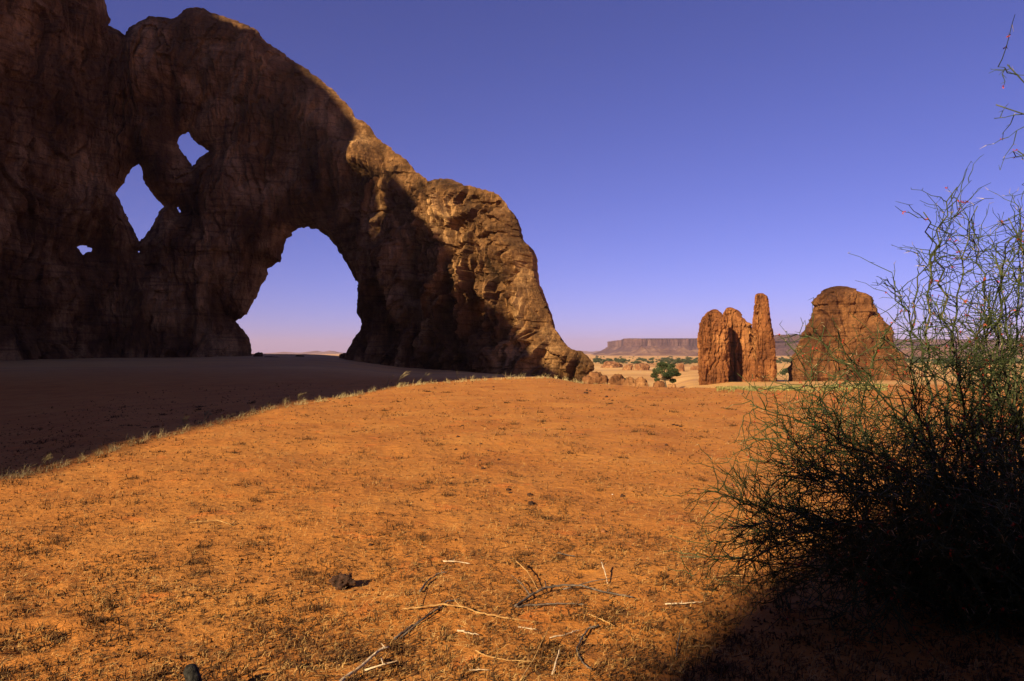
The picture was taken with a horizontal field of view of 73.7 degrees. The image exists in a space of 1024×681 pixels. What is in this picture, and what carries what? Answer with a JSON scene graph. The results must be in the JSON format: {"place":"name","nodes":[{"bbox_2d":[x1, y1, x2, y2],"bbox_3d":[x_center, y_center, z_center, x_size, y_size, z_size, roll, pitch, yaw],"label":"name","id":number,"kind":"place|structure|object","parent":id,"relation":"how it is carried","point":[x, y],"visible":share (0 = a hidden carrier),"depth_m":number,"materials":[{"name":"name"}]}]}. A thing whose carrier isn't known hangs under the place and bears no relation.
{"place":"outdoors","nodes":[
{"label":"outdoors","id":0,"kind":"place"},
{"bbox_2d":[263,352,295,353],"bbox_3d":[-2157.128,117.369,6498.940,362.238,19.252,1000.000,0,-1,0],"label":"hill","id":1,"kind":"structure","parent":0,"point":[281,353],"depth_m":6145.33,"materials":[{"name":"brown stone"}]},
{"bbox_2d":[293,351,342,353],"bbox_3d":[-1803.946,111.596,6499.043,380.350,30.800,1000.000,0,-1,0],"label":"hill","id":2,"kind":"structure","parent":0,"point":[320,352],"depth_m":6223.28,"materials":[{"name":"brown stone"}]},
{"bbox_2d":[0,353,1023,680],"bbox_3d":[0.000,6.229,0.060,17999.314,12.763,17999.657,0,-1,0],"label":"ground","id":3,"kind":"structure","parent":0,"point":[30,391],"depth_m":7.17,"materials":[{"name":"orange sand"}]},
{"bbox_2d":[42,452,52,463],"bbox_3d":[-7.035,1.794,10.389,0.209,0.206,0.158,0,-1,0],"label":"grass tuft","id":4,"kind":"object","parent":3,"relation":"on","point":[49,456],"visible":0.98,"depth_m":10.36,"materials":[{"name":"beige plant"}]},
{"bbox_2d":[181,414,189,424],"bbox_3d":[-7.519,1.814,15.713,0.236,0.276,0.145,0,-1,0],"label":"grass tuft","id":5,"kind":"object","parent":3,"relation":"on","point":[184,420],"visible":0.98,"depth_m":15.69,"materials":[{"name":"plant"}]},
{"bbox_2d":[183,663,202,680],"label":"stone","id":6,"kind":"object","parent":3,"relation":"on","point":[191,672],"visible":1,"depth_m":3.06,"materials":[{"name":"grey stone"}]},
{"bbox_2d":[190,519,234,524],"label":"stick","id":7,"kind":"object","parent":3,"relation":"on","point":[211,520],"visible":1,"depth_m":6.41,"materials":[{"name":"brown wood"}]},
{"bbox_2d":[253,352,262,356],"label":"boulder","id":8,"kind":"object","parent":3,"relation":"on","point":[259,354],"visible":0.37,"depth_m":115.44,"materials":[{"name":"stone"}]},
{"bbox_2d":[0,0,594,382],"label":"rock arch","id":9,"kind":"object","parent":3,"relation":"on","point":[95,108],"visible":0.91,"depth_m":112.17,"materials":[{"name":"stone"}]},
{"bbox_2d":[0,373,609,479],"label":"crest grass","id":10,"kind":"structure","parent":3,"relation":"on","point":[82,457],"depth_m":16.25,"materials":[{"name":"beige plant"}]},
{"bbox_2d":[328,573,355,589],"bbox_3d":[-1.170,1.666,4.694,0.179,0.125,0.148,0,-1,-20],"label":"stone","id":11,"kind":"object","parent":3,"relation":"on","point":[340,581],"visible":0.94,"depth_m":4.66,"materials":[{"name":"stone"}]},
{"bbox_2d":[339,643,397,680],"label":"stick","id":12,"kind":"object","parent":3,"relation":"on","point":[367,660],"visible":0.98,"depth_m":3.44,"materials":[{"name":"brown wood"}]},
{"bbox_2d":[394,599,458,639],"bbox_3d":[-0.512,1.655,4.113,0.069,0.077,0.603,-1,-1,30],"label":"stick","id":13,"kind":"object","parent":3,"relation":"on","point":[415,624],"visible":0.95,"depth_m":4.02,"materials":[{"name":"grey wood"}]},
{"bbox_2d":[419,570,447,591],"bbox_3d":[-0.563,1.664,4.733,0.067,0.027,0.460,0,-1,18],"label":"stick","id":14,"kind":"object","parent":3,"relation":"on","point":[421,588],"visible":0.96,"depth_m":4.75,"materials":[{"name":"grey wood"}]},
{"bbox_2d":[457,629,478,634],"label":"stick","id":15,"kind":"object","parent":3,"relation":"on","point":[466,632],"visible":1,"depth_m":3.91,"materials":[{"name":"brown wood"}]},
{"bbox_2d":[402,587,535,621],"bbox_3d":[-0.304,1.643,4.189,0.892,0.086,0.237,-1,-1,27],"label":"stick","id":16,"kind":"object","parent":3,"relation":"on","point":[458,605],"visible":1,"depth_m":4.22,"materials":[{"name":"brown wood"}]},
{"bbox_2d":[469,667,489,670],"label":"stick","id":17,"kind":"object","parent":3,"relation":"on","point":[477,669],"visible":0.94,"depth_m":3.45,"materials":[{"name":"brown wood"}]},
{"bbox_2d":[475,649,534,661],"bbox_3d":[-0.050,1.663,3.588,0.346,0.016,0.050,0,-1,25],"label":"stick","id":18,"kind":"object","parent":3,"relation":"on","point":[479,652],"visible":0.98,"depth_m":3.57,"materials":[{"name":"brown wood"}]},
{"bbox_2d":[0,389,1023,680],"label":"leaf crumbs","id":19,"kind":"object","parent":3,"relation":"on","point":[208,671],"visible":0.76,"depth_m":4.26,"materials":[{"name":"brown plant"}]},
{"bbox_2d":[515,560,537,589],"bbox_3d":[0.118,1.643,4.800,0.043,0.066,0.490,0,-1,-18],"label":"stick","id":20,"kind":"object","parent":3,"relation":"on","point":[527,572],"visible":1,"depth_m":4.86,"materials":[{"name":"brown wood"}]},
{"bbox_2d":[519,627,548,680],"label":"stick","id":21,"kind":"object","parent":3,"relation":"on","point":[533,658],"visible":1,"depth_m":3.50,"materials":[{"name":"brown wood"}]},
{"bbox_2d":[516,602,585,607],"bbox_3d":[0.248,1.666,4.314,0.446,0.025,0.035,0,-1,-6],"label":"stick","id":22,"kind":"object","parent":3,"relation":"on","point":[522,605],"visible":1,"depth_m":4.32,"materials":[{"name":"grey wood"}]},
{"bbox_2d":[552,649,559,674],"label":"stick","id":23,"kind":"object","parent":3,"relation":"on","point":[553,670],"visible":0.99,"depth_m":3.47,"materials":[{"name":"brown wood"}]},
{"bbox_2d":[549,629,579,637],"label":"stick","id":24,"kind":"object","parent":3,"relation":"on","point":[564,634],"visible":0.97,"depth_m":3.88,"materials":[{"name":"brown wood"}]},
{"bbox_2d":[511,575,633,606],"bbox_3d":[0.394,1.655,4.523,0.803,0.061,0.451,0,-1,0],"label":"stick","id":25,"kind":"object","parent":3,"relation":"on","point":[538,591],"visible":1,"depth_m":4.56,"materials":[{"name":"grey wood"}]},
{"bbox_2d":[576,624,599,669],"bbox_3d":[0.408,1.673,3.747,0.107,0.020,0.583,0,-1,11],"label":"stick","id":26,"kind":"object","parent":3,"relation":"on","point":[586,631],"visible":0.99,"depth_m":3.82,"materials":[{"name":"grey wood"}]},
{"bbox_2d":[582,371,608,383],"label":"boulder","id":27,"kind":"object","parent":3,"relation":"on","point":[595,377],"visible":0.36,"depth_m":49.47,"materials":[{"name":"orange stone"}]},
{"bbox_2d":[587,613,614,625],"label":"stick","id":28,"kind":"object","parent":3,"relation":"on","point":[601,619],"visible":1,"depth_m":4.09,"materials":[{"name":"brown wood"}]},
{"bbox_2d":[601,562,607,583],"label":"stick","id":29,"kind":"object","parent":3,"relation":"on","point":[604,572],"visible":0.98,"depth_m":4.83,"materials":[{"name":"brown wood"}]},
{"bbox_2d":[600,361,622,367],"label":"boulder","id":30,"kind":"object","parent":3,"relation":"on","point":[609,364],"visible":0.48,"depth_m":472.62,"materials":[{"name":"orange stone"}]},
{"bbox_2d":[608,374,624,384],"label":"boulder","id":31,"kind":"object","parent":3,"relation":"on","point":[616,379],"visible":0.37,"depth_m":47.43,"materials":[{"name":"orange stone"}]},
{"bbox_2d":[622,364,633,369],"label":"boulder","id":32,"kind":"object","parent":3,"relation":"on","point":[628,367],"visible":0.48,"depth_m":418.19,"materials":[{"name":"orange stone"}]},
{"bbox_2d":[623,377,635,385],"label":"boulder","id":33,"kind":"object","parent":3,"relation":"on","point":[630,381],"visible":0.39,"depth_m":44.65,"materials":[{"name":"orange stone"}]},
{"bbox_2d":[635,377,647,386],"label":"boulder","id":34,"kind":"object","parent":3,"relation":"on","point":[640,381],"visible":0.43,"depth_m":42.57,"materials":[{"name":"orange stone"}]},
{"bbox_2d":[634,363,649,369],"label":"boulder","id":35,"kind":"object","parent":3,"relation":"on","point":[642,366],"visible":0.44,"depth_m":416.76,"materials":[{"name":"orange stone"}]},
{"bbox_2d":[593,338,697,354],"bbox_3d":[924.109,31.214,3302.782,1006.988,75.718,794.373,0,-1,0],"label":"mesa","id":36,"kind":"structure","parent":3,"relation":"on","point":[627,344],"depth_m":3012.16,"materials":[{"name":"brown stone"}]},
{"bbox_2d":[653,381,664,386],"bbox_3d":[8.580,2.789,39.975,0.818,0.894,0.582,0,-1,0],"label":"boulder","id":37,"kind":"object","parent":3,"relation":"on","point":[659,384],"visible":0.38,"depth_m":39.76,"materials":[{"name":"orange stone"}]},
{"bbox_2d":[650,362,681,386],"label":"acacia tree","id":38,"kind":"object","parent":3,"relation":"on","point":[670,372],"visible":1,"depth_m":43.85,"materials":[{"name":"green plant"}]},
{"bbox_2d":[667,383,675,387],"bbox_3d":[8.661,2.602,36.966,0.507,0.575,0.392,0,-1,12],"label":"boulder","id":39,"kind":"object","parent":3,"relation":"on","point":[672,385],"visible":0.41,"depth_m":36.83,"materials":[{"name":"orange stone"}]},
{"bbox_2d":[675,631,680,656],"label":"stick","id":40,"kind":"object","parent":3,"relation":"on","point":[677,645],"visible":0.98,"depth_m":3.75,"materials":[{"name":"grey wood"}]},
{"bbox_2d":[675,359,684,363],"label":"tree","id":41,"kind":"object","parent":3,"relation":"on","point":[677,361],"visible":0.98,"depth_m":542.91,"materials":[{"name":"green wood"}]},
{"bbox_2d":[676,363,684,371],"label":"boulder","id":42,"kind":"object","parent":3,"relation":"on","point":[680,367],"visible":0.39,"depth_m":358.30,"materials":[{"name":"orange stone"}]},
{"bbox_2d":[665,601,702,604],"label":"stick","id":43,"kind":"object","parent":3,"relation":"on","point":[682,603],"visible":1,"depth_m":4.35,"materials":[{"name":"brown wood"}]},
{"bbox_2d":[690,365,698,369],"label":"boulder","id":44,"kind":"object","parent":3,"relation":"on","point":[693,367],"visible":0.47,"depth_m":391.51,"materials":[{"name":"orange stone"}]},
{"bbox_2d":[686,645,720,651],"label":"stick","id":45,"kind":"object","parent":3,"relation":"on","point":[703,646],"visible":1,"depth_m":3.76,"materials":[{"name":"brown wood"}]},
{"bbox_2d":[697,309,729,384],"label":"rock pinnacle","id":46,"kind":"object","parent":3,"relation":"on","point":[713,351],"visible":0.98,"depth_m":145.14,"materials":[{"name":"orange stone"}]},
{"bbox_2d":[723,307,759,381],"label":"rock pinnacle","id":47,"kind":"object","parent":3,"relation":"on","point":[743,354],"visible":0.75,"depth_m":152.65,"materials":[{"name":"orange stone"}]},
{"bbox_2d":[752,293,776,381],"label":"rock pinnacle","id":48,"kind":"object","parent":3,"relation":"on","point":[764,341],"visible":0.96,"depth_m":149.60,"materials":[{"name":"orange stone"}]},
{"bbox_2d":[716,383,887,392],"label":"green grass","id":49,"kind":"structure","parent":3,"relation":"on","point":[729,388],"depth_m":31.36,"materials":[{"name":"green plant"}]},
{"bbox_2d":[774,334,900,355],"bbox_3d":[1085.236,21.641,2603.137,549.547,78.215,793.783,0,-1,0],"label":"mesa","id":50,"kind":"structure","parent":3,"relation":"on","point":[781,348],"depth_m":2300.02,"materials":[{"name":"brown stone"}]},
{"bbox_2d":[663,15,1023,665],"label":"thorn bush","id":51,"kind":"object","parent":3,"relation":"on","point":[983,557],"visible":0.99,"depth_m":3.80,"materials":[{"name":"green plant"}]},
{"bbox_2d":[787,286,911,381],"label":"rock dome","id":52,"kind":"object","parent":3,"relation":"on","point":[841,303],"visible":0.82,"depth_m":152.68,"materials":[{"name":"brown stone"}]},
{"bbox_2d":[894,339,1023,352],"bbox_3d":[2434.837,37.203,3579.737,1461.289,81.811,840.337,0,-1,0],"label":"mesa","id":53,"kind":"structure","parent":3,"relation":"on","point":[934,340],"depth_m":3305.00,"materials":[{"name":"brown stone"}]},
{"bbox_2d":[77,0,1023,353],"label":"sky","id":54,"kind":"structure","parent":0,"point":[662,165],"materials":[{"name":"blue"}]},
{"bbox_2d":[582,351,598,353],"bbox_3d":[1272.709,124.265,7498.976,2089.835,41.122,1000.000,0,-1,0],"label":"hill","id":55,"kind":"structure","parent":0,"point":[586,352],"depth_m":7218.04,"materials":[{"name":"brown stone"}]},
{"bbox_2d":[595,352,631,355],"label":"hill","id":56,"kind":"structure","parent":0,"point":[619,354],"depth_m":2514.61,"materials":[{"name":"brown stone"}]},
{"bbox_2d":[628,346,674,355],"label":"hill","id":57,"kind":"structure","parent":0,"point":[649,351],"depth_m":2370.95,"materials":[{"name":"brown stone"}]},
{"bbox_2d":[666,347,698,355],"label":"hill","id":58,"kind":"structure","parent":0,"point":[682,351],"depth_m":2271.59,"materials":[{"name":"brown stone"}]},
{"bbox_2d":[899,347,984,357],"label":"hill","id":59,"kind":"structure","parent":0,"point":[919,352],"depth_m":1448.84,"materials":[{"name":"brown stone"}]}
]}

